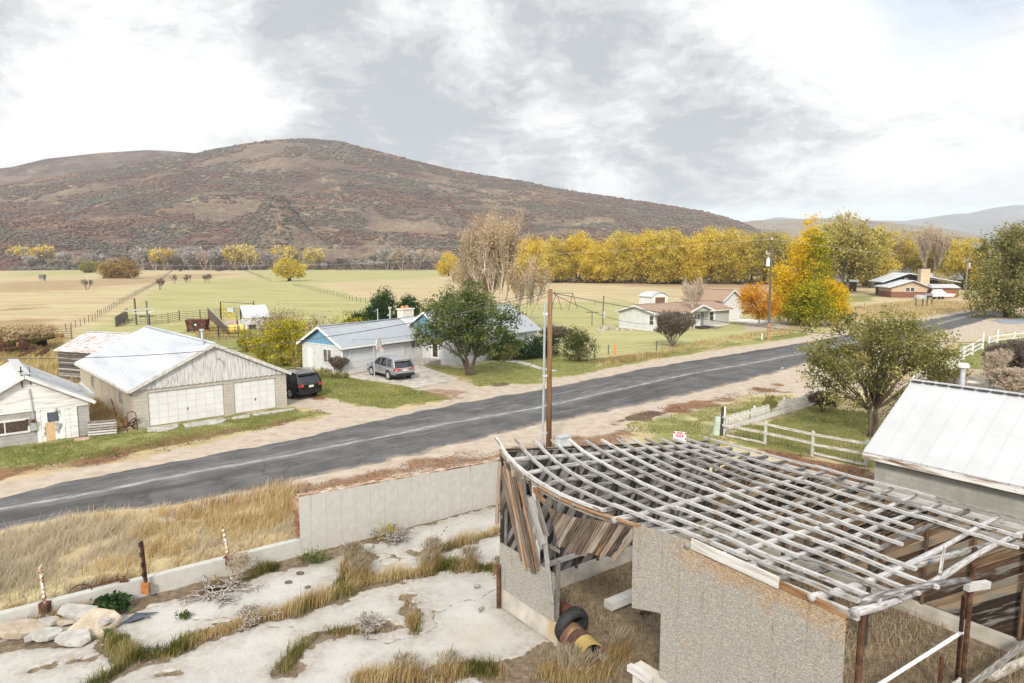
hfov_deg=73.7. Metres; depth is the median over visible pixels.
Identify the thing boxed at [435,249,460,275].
willow
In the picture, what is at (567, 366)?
lawn grass
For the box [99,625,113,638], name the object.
green weed
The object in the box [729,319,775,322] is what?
driveway
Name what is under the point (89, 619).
broken slab
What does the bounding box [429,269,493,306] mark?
shrub
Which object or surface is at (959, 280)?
tin barn
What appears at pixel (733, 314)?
garage door
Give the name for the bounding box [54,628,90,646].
broken slab
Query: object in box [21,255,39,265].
cottonwood
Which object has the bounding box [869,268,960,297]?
ranch house
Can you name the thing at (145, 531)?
seed heads
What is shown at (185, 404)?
garage door
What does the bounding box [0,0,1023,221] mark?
sky
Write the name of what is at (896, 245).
bare tree
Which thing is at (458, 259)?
power line
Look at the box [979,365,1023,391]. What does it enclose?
bare shrub
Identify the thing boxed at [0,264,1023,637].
ground
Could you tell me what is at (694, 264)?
willow
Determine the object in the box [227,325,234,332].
straw bale
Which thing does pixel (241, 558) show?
tumbleweed
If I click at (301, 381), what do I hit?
parked car
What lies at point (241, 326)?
straw bale
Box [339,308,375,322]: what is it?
juniper
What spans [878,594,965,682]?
pipe rail
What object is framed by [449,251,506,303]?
poplar tree
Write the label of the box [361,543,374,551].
stone
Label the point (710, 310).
manufactured home
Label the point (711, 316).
window
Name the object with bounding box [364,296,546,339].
overhead wire
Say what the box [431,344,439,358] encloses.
front door
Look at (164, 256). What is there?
cottonwood
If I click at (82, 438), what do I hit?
paving stone
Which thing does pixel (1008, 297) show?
bushy tree
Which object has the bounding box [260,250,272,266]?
cottonwood
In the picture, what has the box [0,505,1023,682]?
concrete pad
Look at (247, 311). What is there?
loafing shed
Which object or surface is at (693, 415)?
lawn grass
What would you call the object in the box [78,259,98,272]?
field shrub
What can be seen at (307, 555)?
green weed
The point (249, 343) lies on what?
stove pipe
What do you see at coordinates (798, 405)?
picket fence
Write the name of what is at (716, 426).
utility pedestal
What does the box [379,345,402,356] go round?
garage door
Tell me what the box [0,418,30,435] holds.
window
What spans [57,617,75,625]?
broken slab
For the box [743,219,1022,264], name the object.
dry hill
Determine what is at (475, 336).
shade tree
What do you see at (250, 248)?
cottonwood
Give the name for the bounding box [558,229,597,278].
willow
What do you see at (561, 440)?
utility box
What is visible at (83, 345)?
log shed
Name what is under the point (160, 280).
field shrub
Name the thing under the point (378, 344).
basketball hoop
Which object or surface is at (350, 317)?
yellow bush
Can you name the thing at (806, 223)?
aspen
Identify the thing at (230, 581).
dead brush
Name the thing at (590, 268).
willow
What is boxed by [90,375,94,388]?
window
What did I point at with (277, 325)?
brown bush
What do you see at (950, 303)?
straw grass
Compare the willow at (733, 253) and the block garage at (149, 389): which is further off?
the willow at (733, 253)
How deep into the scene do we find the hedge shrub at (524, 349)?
71.56 m
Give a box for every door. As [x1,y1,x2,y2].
[40,408,65,441]
[148,384,223,425]
[234,378,275,412]
[307,348,312,368]
[350,349,372,373]
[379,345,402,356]
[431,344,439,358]
[655,297,664,302]
[696,313,700,325]
[700,312,703,325]
[728,306,738,319]
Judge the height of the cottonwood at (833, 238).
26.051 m
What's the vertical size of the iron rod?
1.922 m
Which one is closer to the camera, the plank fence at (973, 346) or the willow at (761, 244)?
the plank fence at (973, 346)
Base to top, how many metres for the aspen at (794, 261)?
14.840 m
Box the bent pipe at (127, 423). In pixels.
[126,411,137,431]
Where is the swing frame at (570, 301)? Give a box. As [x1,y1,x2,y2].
[552,293,577,309]
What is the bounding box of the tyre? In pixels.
[554,606,588,641]
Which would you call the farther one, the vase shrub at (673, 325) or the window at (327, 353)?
the vase shrub at (673, 325)
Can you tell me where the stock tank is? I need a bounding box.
[914,295,926,299]
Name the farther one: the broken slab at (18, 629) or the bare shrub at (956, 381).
the bare shrub at (956, 381)
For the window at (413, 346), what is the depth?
69.24 m
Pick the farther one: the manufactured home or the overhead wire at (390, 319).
the manufactured home
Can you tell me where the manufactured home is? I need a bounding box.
[615,300,733,331]
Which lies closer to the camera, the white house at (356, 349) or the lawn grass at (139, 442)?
the lawn grass at (139, 442)
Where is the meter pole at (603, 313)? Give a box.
[602,296,604,324]
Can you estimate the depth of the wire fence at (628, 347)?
76.94 m
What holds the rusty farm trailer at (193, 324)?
on the ground at (60, 300)
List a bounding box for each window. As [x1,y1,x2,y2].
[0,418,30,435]
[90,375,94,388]
[118,390,122,405]
[323,348,331,362]
[411,340,420,348]
[516,332,527,343]
[649,315,653,325]
[709,311,713,320]
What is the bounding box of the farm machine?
[220,301,253,324]
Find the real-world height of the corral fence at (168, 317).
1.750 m
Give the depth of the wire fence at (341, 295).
180.81 m
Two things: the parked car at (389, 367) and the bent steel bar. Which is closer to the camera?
the bent steel bar
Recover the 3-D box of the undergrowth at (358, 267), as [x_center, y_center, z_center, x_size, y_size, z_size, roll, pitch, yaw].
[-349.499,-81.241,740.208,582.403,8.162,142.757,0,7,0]
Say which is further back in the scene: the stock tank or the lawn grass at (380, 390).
the stock tank
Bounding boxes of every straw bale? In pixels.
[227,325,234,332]
[239,324,244,332]
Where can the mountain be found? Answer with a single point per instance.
(985, 221)
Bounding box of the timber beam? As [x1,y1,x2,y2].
[604,588,631,610]
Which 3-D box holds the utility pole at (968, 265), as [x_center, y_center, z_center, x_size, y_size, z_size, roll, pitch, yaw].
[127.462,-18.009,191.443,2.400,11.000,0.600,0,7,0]
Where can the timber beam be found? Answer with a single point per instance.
(617, 601)
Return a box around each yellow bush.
[232,328,255,351]
[241,309,317,366]
[332,308,367,323]
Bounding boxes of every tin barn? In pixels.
[830,274,858,291]
[862,268,910,285]
[930,273,964,288]
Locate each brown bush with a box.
[244,303,297,351]
[256,306,339,335]
[284,332,306,366]
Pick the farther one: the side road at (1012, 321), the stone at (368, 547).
the side road at (1012, 321)
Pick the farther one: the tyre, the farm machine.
the farm machine
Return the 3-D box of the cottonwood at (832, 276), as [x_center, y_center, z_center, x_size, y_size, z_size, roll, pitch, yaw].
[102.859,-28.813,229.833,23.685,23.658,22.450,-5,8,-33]
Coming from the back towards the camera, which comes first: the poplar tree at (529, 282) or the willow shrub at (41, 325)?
the poplar tree at (529, 282)
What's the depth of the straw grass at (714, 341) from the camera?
83.69 m
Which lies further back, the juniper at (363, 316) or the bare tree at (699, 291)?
the bare tree at (699, 291)
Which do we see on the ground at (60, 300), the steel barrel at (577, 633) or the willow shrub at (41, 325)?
the willow shrub at (41, 325)
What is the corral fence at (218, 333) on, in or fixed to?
on the ground at (60, 300)
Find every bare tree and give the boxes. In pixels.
[679,275,707,328]
[875,222,910,259]
[908,222,956,274]
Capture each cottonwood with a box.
[5,247,14,253]
[10,243,30,255]
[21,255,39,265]
[26,247,53,261]
[31,243,56,263]
[46,258,56,264]
[55,251,72,268]
[78,255,83,263]
[81,252,101,261]
[97,254,108,263]
[130,244,149,269]
[143,248,161,269]
[159,250,174,269]
[167,247,182,269]
[168,253,181,269]
[171,249,186,268]
[180,243,205,269]
[180,250,197,268]
[193,251,208,269]
[206,252,217,268]
[208,249,222,269]
[222,243,248,269]
[236,242,255,266]
[239,249,259,269]
[248,246,261,268]
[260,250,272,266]
[270,245,297,259]
[271,245,288,254]
[271,254,282,265]
[291,248,300,260]
[300,247,316,263]
[302,249,325,269]
[311,248,324,267]
[320,262,327,269]
[335,257,347,268]
[343,261,350,268]
[344,255,354,260]
[358,254,370,261]
[367,255,377,261]
[368,260,374,267]
[376,244,394,269]
[388,247,411,270]
[406,249,422,269]
[412,247,425,269]
[423,248,437,263]
[424,251,443,269]
[778,220,843,283]
[817,207,895,293]
[817,222,865,283]
[854,222,902,287]
[884,228,928,273]
[911,241,946,273]
[927,233,974,274]
[931,236,1001,289]
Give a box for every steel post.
[38,565,51,613]
[221,526,232,565]
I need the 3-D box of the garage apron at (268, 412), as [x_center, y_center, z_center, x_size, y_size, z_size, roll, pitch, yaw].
[-16.486,4.861,47.269,3.105,0.050,0.751,-6,9,-41]
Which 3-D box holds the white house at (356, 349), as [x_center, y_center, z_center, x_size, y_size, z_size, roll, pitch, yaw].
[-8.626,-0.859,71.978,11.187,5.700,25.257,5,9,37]
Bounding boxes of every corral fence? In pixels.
[52,326,72,339]
[123,309,241,324]
[199,325,238,338]
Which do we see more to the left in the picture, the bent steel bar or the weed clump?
the bent steel bar
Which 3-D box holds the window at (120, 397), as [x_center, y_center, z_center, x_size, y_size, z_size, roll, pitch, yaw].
[-25.467,3.664,44.450,0.110,0.920,0.920,-6,9,-42]
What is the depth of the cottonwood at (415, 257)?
646.48 m
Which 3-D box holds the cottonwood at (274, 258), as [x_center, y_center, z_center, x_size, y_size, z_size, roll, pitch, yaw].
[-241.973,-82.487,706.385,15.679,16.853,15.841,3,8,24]
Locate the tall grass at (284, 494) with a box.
[65,474,309,586]
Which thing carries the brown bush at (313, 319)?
on the ground at (60, 300)
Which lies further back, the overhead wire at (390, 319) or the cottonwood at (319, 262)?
the cottonwood at (319, 262)
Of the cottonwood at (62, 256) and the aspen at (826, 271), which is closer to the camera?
the aspen at (826, 271)
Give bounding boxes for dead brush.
[181,569,268,608]
[234,602,280,631]
[354,610,384,637]
[370,522,418,545]
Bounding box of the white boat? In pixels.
[931,289,955,298]
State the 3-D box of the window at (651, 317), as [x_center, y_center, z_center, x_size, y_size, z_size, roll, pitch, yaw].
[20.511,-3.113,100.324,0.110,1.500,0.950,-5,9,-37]
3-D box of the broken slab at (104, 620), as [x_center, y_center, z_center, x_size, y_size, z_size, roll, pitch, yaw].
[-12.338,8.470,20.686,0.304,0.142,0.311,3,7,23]
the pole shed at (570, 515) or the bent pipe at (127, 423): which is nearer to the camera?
the pole shed at (570, 515)
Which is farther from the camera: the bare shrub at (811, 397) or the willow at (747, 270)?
the willow at (747, 270)
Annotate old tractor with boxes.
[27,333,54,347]
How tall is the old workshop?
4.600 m
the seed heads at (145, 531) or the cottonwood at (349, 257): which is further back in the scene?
the cottonwood at (349, 257)
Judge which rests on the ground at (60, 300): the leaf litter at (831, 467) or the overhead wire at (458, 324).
the leaf litter at (831, 467)
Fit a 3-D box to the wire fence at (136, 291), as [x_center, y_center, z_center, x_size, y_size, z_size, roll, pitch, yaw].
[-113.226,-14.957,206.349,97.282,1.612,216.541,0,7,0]
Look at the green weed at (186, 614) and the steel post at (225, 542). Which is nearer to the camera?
the green weed at (186, 614)
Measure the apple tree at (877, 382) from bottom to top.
8.247 m
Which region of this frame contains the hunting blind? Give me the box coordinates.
[38,275,45,280]
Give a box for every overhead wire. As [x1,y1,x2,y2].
[0,293,546,358]
[215,291,545,338]
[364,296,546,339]
[552,293,684,323]
[555,293,1023,343]
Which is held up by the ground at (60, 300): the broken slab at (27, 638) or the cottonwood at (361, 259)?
the cottonwood at (361, 259)
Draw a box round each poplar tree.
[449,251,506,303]
[454,196,534,305]
[501,245,556,318]
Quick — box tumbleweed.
[223,544,259,580]
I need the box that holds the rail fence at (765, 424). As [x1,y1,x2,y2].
[720,407,869,466]
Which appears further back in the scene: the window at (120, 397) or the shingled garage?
the shingled garage
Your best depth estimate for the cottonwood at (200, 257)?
645.50 m
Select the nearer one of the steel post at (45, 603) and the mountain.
the steel post at (45, 603)
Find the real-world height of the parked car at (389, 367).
1.983 m
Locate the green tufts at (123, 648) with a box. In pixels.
[8,529,504,682]
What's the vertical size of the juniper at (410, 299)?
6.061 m
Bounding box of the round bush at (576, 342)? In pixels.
[557,324,604,361]
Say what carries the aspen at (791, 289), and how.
on the ground at (60, 300)
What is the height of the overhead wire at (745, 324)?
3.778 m
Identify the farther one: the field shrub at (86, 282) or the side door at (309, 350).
the field shrub at (86, 282)
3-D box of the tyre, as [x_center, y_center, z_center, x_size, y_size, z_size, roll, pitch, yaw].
[1.748,8.310,19.994,1.160,1.152,0.360,-5,21,-37]
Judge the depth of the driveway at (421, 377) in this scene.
60.18 m
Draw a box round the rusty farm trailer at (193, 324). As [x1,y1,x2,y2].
[185,319,209,331]
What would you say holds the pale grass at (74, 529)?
on the ground at (60, 300)
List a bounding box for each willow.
[96,256,141,277]
[269,253,308,280]
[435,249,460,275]
[506,238,528,278]
[514,232,549,278]
[535,235,575,280]
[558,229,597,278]
[574,234,615,282]
[596,226,646,281]
[626,227,662,282]
[637,225,687,283]
[663,231,716,283]
[692,225,728,280]
[706,225,756,282]
[727,230,775,283]
[746,226,795,284]
[760,230,798,281]
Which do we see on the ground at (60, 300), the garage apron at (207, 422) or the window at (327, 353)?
the garage apron at (207, 422)
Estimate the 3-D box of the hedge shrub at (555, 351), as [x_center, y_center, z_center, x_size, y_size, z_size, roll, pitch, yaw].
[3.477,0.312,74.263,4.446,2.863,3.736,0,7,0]
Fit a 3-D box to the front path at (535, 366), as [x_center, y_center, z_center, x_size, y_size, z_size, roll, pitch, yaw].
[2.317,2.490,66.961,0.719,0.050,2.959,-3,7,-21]
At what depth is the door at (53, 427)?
39.78 m
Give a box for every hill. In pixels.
[0,138,757,269]
[0,150,191,184]
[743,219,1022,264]
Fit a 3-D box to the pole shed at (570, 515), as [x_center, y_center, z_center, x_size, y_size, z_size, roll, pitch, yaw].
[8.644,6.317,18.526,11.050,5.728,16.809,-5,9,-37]
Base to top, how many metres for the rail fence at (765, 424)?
1.800 m
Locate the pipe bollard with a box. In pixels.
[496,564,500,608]
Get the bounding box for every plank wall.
[115,309,127,326]
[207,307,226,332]
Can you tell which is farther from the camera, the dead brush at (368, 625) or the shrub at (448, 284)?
the shrub at (448, 284)
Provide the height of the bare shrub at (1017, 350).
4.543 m
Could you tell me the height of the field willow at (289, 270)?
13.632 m
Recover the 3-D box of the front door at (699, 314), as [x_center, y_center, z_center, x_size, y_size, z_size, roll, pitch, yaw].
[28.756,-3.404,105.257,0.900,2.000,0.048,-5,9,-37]
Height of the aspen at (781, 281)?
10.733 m
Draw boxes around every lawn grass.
[0,408,325,471]
[314,375,452,408]
[430,332,805,386]
[624,395,808,443]
[723,404,882,467]
[955,339,1022,391]
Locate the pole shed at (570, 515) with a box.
[494,437,1023,682]
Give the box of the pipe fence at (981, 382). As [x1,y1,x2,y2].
[965,379,997,388]
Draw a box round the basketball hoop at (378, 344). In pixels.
[373,338,383,379]
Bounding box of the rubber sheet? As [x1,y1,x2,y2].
[122,612,157,623]
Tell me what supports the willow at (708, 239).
on the ground at (60, 300)
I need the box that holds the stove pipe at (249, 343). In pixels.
[246,333,251,351]
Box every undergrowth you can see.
[132,264,436,269]
[519,277,774,284]
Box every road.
[0,310,1015,530]
[991,319,1023,323]
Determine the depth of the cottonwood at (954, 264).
234.62 m
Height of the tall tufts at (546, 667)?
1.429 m
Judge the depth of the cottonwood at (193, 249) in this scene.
674.47 m
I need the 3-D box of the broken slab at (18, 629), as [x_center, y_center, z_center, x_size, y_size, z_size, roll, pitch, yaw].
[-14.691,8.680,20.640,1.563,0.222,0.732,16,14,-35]
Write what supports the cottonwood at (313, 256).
on the ground at (60, 300)
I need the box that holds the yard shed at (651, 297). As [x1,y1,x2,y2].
[638,291,668,303]
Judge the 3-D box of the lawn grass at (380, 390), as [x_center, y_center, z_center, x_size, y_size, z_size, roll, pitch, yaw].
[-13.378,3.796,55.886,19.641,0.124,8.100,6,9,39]
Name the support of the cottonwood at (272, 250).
on the ground at (60, 300)
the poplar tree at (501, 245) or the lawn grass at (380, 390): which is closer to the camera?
the lawn grass at (380, 390)
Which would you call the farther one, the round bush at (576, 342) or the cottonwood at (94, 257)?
the cottonwood at (94, 257)
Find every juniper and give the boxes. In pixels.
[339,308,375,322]
[362,286,402,319]
[394,293,425,317]
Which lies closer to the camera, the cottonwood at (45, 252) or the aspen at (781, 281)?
the aspen at (781, 281)
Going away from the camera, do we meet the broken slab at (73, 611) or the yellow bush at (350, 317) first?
the broken slab at (73, 611)
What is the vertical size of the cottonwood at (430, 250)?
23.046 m
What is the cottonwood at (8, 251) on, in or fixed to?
on the ground at (60, 300)
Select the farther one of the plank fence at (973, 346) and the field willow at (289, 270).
the field willow at (289, 270)
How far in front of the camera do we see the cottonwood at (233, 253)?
650.35 m
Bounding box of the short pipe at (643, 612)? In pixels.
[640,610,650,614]
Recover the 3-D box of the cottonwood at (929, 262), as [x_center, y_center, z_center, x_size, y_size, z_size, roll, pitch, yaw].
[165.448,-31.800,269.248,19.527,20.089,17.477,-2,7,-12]
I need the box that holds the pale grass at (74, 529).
[0,508,293,609]
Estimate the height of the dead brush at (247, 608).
0.609 m
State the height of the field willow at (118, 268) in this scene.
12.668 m
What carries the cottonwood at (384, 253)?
on the ground at (60, 300)
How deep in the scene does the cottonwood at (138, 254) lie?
642.83 m
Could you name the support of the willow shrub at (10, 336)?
on the ground at (60, 300)
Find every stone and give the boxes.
[74,437,90,440]
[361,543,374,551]
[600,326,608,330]
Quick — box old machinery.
[0,337,49,356]
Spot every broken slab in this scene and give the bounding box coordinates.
[0,618,51,639]
[24,632,33,641]
[30,627,62,641]
[38,616,59,626]
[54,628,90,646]
[57,603,97,620]
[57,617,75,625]
[66,608,122,639]
[98,617,112,624]
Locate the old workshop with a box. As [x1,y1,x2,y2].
[0,359,95,447]
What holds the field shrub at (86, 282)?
on the ground at (60, 300)
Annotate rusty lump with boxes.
[119,577,128,582]
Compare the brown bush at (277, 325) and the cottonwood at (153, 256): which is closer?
the brown bush at (277, 325)
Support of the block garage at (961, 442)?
on the ground at (60, 300)
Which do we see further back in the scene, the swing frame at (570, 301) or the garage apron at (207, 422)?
the swing frame at (570, 301)
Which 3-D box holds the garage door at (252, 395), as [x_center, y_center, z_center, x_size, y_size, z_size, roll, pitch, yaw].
[-17.887,3.731,47.532,2.880,2.170,0.090,-6,9,-42]
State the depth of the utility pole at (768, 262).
88.47 m
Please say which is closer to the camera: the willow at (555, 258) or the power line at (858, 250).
the power line at (858, 250)
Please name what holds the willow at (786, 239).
on the ground at (60, 300)
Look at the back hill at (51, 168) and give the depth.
1848.56 m
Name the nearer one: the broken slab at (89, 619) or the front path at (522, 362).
the broken slab at (89, 619)
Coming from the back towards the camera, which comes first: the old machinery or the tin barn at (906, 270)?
the tin barn at (906, 270)
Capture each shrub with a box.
[0,323,57,329]
[0,323,59,352]
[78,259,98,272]
[80,279,93,289]
[155,277,165,289]
[326,355,349,373]
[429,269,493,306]
[485,343,505,360]
[496,345,521,360]
[505,340,534,359]
[519,335,546,358]
[531,333,561,355]
[538,324,570,342]
[653,307,698,346]
[761,394,778,418]
[804,390,838,411]
[932,368,971,384]
[979,348,1013,388]
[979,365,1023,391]
[980,336,1023,367]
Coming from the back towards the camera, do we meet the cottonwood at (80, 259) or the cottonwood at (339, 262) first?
the cottonwood at (80, 259)
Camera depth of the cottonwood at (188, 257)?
642.18 m
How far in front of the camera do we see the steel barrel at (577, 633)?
18.96 m
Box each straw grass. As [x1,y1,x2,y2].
[0,325,80,386]
[89,395,125,433]
[184,322,235,340]
[595,324,810,367]
[846,299,977,319]
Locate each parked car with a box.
[285,367,322,398]
[367,354,414,379]
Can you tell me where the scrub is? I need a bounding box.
[0,138,769,270]
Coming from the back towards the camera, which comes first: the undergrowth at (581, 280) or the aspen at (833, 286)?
the undergrowth at (581, 280)
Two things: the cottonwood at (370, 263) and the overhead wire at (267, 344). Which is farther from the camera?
the cottonwood at (370, 263)
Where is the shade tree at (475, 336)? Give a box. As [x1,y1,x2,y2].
[407,278,531,375]
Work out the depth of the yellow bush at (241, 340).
77.90 m
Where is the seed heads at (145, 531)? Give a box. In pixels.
[3,478,286,588]
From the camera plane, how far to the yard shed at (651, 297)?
152.46 m
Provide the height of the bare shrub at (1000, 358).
3.707 m
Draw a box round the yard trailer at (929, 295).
[922,293,935,298]
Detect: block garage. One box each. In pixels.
[74,326,291,428]
[862,363,1023,556]
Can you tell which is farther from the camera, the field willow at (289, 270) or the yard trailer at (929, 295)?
the field willow at (289, 270)
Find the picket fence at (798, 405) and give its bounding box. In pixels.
[719,390,812,433]
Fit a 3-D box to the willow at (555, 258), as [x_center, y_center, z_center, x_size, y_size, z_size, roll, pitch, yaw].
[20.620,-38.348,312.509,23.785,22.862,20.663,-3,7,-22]
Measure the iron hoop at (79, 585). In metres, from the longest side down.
0.756 x 0.754 x 0.044 m
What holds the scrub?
on the hill at (323, 176)
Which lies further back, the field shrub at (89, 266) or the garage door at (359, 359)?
the field shrub at (89, 266)
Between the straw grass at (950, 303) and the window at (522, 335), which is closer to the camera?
the window at (522, 335)
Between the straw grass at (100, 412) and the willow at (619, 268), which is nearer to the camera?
the straw grass at (100, 412)
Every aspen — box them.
[763,259,798,323]
[774,268,801,322]
[778,276,823,326]
[779,233,818,322]
[786,277,841,326]
[790,212,827,305]
[794,226,833,324]
[815,244,835,322]
[817,276,849,324]
[820,280,853,324]
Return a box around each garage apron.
[147,424,177,431]
[183,418,226,427]
[231,414,249,418]
[252,408,294,415]
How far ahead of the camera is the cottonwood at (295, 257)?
733.07 m
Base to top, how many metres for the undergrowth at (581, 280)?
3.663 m
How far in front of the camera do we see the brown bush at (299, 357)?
66.16 m
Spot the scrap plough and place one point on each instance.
(129, 423)
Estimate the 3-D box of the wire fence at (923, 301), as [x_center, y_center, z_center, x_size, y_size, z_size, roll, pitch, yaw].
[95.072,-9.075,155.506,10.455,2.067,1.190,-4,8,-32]
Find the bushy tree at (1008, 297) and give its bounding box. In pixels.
[953,219,1023,318]
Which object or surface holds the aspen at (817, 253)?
on the ground at (60, 300)
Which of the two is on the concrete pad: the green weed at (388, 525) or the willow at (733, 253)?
the green weed at (388, 525)
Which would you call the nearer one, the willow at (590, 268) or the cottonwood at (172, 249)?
the willow at (590, 268)
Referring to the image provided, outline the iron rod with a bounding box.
[111,399,118,424]
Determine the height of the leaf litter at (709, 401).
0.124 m
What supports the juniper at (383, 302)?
on the ground at (60, 300)
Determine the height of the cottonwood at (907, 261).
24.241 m
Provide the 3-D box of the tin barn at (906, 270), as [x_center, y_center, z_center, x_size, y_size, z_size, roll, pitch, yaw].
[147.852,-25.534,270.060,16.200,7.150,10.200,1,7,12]
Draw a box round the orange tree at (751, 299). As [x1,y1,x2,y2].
[732,278,783,325]
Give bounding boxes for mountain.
[766,205,1023,239]
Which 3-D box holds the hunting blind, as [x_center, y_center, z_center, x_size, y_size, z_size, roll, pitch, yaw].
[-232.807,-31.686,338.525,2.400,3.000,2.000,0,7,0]
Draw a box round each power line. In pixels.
[40,239,765,265]
[775,239,974,260]
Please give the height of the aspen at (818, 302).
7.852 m
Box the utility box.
[554,434,571,446]
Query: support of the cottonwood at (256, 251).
on the ground at (60, 300)
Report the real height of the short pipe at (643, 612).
0.120 m
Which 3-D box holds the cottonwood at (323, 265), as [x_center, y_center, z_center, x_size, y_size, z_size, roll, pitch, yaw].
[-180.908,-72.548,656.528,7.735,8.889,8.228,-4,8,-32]
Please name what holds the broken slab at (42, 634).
on the concrete pad
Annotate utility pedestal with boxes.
[712,416,720,435]
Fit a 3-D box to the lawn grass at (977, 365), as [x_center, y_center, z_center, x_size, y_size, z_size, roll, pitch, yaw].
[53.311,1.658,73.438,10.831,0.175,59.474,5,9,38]
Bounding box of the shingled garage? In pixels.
[680,288,741,319]
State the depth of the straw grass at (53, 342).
71.55 m
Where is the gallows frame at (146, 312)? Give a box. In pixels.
[125,298,153,324]
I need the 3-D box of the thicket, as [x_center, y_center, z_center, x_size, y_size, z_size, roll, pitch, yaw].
[26.030,3.139,45.702,7.887,4.081,5.508,-3,7,-23]
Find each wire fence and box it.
[65,281,159,331]
[296,283,368,303]
[594,341,667,358]
[915,297,938,305]
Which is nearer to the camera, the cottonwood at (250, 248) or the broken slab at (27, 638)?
the broken slab at (27, 638)
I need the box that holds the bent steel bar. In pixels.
[91,578,119,589]
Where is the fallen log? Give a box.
[985,655,1023,682]
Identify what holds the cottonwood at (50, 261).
on the ground at (60, 300)
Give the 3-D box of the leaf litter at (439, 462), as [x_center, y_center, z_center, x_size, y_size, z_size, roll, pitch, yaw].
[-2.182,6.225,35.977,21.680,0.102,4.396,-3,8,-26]
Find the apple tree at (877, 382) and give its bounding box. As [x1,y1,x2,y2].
[794,301,988,437]
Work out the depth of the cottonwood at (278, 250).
716.24 m
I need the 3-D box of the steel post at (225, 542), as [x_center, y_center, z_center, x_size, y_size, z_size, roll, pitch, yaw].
[-10.202,7.310,24.463,0.318,1.438,0.240,0,7,0]
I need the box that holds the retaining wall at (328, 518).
[0,449,558,622]
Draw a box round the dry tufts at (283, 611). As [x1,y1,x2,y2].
[3,524,507,682]
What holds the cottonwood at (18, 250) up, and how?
on the ground at (60, 300)
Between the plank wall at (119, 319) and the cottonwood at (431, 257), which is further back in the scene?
the cottonwood at (431, 257)
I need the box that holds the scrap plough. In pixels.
[116,417,138,429]
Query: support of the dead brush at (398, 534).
on the concrete pad
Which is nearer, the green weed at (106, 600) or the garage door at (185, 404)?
the green weed at (106, 600)
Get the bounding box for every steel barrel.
[554,601,572,616]
[560,622,603,668]
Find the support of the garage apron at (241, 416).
on the ground at (60, 300)
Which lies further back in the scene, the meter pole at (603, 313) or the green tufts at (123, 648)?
the meter pole at (603, 313)
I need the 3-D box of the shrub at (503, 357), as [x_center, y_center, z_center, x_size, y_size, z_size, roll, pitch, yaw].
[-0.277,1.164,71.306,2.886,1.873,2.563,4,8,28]
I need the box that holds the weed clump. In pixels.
[306,365,349,377]
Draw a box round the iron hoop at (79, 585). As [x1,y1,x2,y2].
[68,584,91,593]
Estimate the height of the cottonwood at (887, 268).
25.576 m
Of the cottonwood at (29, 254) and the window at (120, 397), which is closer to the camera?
the window at (120, 397)
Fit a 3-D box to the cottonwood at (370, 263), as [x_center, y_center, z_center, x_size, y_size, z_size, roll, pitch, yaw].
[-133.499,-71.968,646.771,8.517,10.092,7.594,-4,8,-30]
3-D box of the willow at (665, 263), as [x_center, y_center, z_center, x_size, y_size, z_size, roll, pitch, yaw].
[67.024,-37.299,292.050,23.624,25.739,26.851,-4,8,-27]
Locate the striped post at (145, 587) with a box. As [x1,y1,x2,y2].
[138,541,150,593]
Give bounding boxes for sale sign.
[673,431,686,440]
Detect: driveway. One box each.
[343,366,457,388]
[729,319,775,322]
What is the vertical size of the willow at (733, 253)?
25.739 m
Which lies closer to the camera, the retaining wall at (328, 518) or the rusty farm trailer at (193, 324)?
the retaining wall at (328, 518)
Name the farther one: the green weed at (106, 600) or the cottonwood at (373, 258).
the cottonwood at (373, 258)
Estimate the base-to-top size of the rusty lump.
0.165 m
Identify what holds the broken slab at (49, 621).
on the concrete pad
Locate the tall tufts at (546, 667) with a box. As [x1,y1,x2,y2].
[333,531,639,682]
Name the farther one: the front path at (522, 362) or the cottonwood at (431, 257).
the cottonwood at (431, 257)
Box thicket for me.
[858,370,949,419]
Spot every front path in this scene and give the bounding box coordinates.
[516,361,530,365]
[530,364,541,368]
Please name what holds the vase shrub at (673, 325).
on the ground at (60, 300)
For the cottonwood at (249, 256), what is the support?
on the ground at (60, 300)
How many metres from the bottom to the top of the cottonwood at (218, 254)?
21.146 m
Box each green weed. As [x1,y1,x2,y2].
[90,590,133,612]
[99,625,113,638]
[174,609,194,619]
[297,546,327,564]
[373,521,399,541]
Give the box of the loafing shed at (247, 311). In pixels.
[239,305,270,328]
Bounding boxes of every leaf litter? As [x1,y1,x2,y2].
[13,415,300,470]
[260,430,621,495]
[624,386,781,419]
[767,451,873,489]
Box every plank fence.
[911,333,984,378]
[987,329,1023,345]
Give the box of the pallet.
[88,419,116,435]
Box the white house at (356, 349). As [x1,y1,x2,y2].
[296,304,540,373]
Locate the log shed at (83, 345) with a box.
[53,331,130,381]
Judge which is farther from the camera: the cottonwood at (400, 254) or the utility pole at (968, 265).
the cottonwood at (400, 254)
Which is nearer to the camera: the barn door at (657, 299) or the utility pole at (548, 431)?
the utility pole at (548, 431)
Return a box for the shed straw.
[554,532,1023,682]
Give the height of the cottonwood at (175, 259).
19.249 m
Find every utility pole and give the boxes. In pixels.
[541,289,554,446]
[761,238,772,339]
[965,258,970,291]

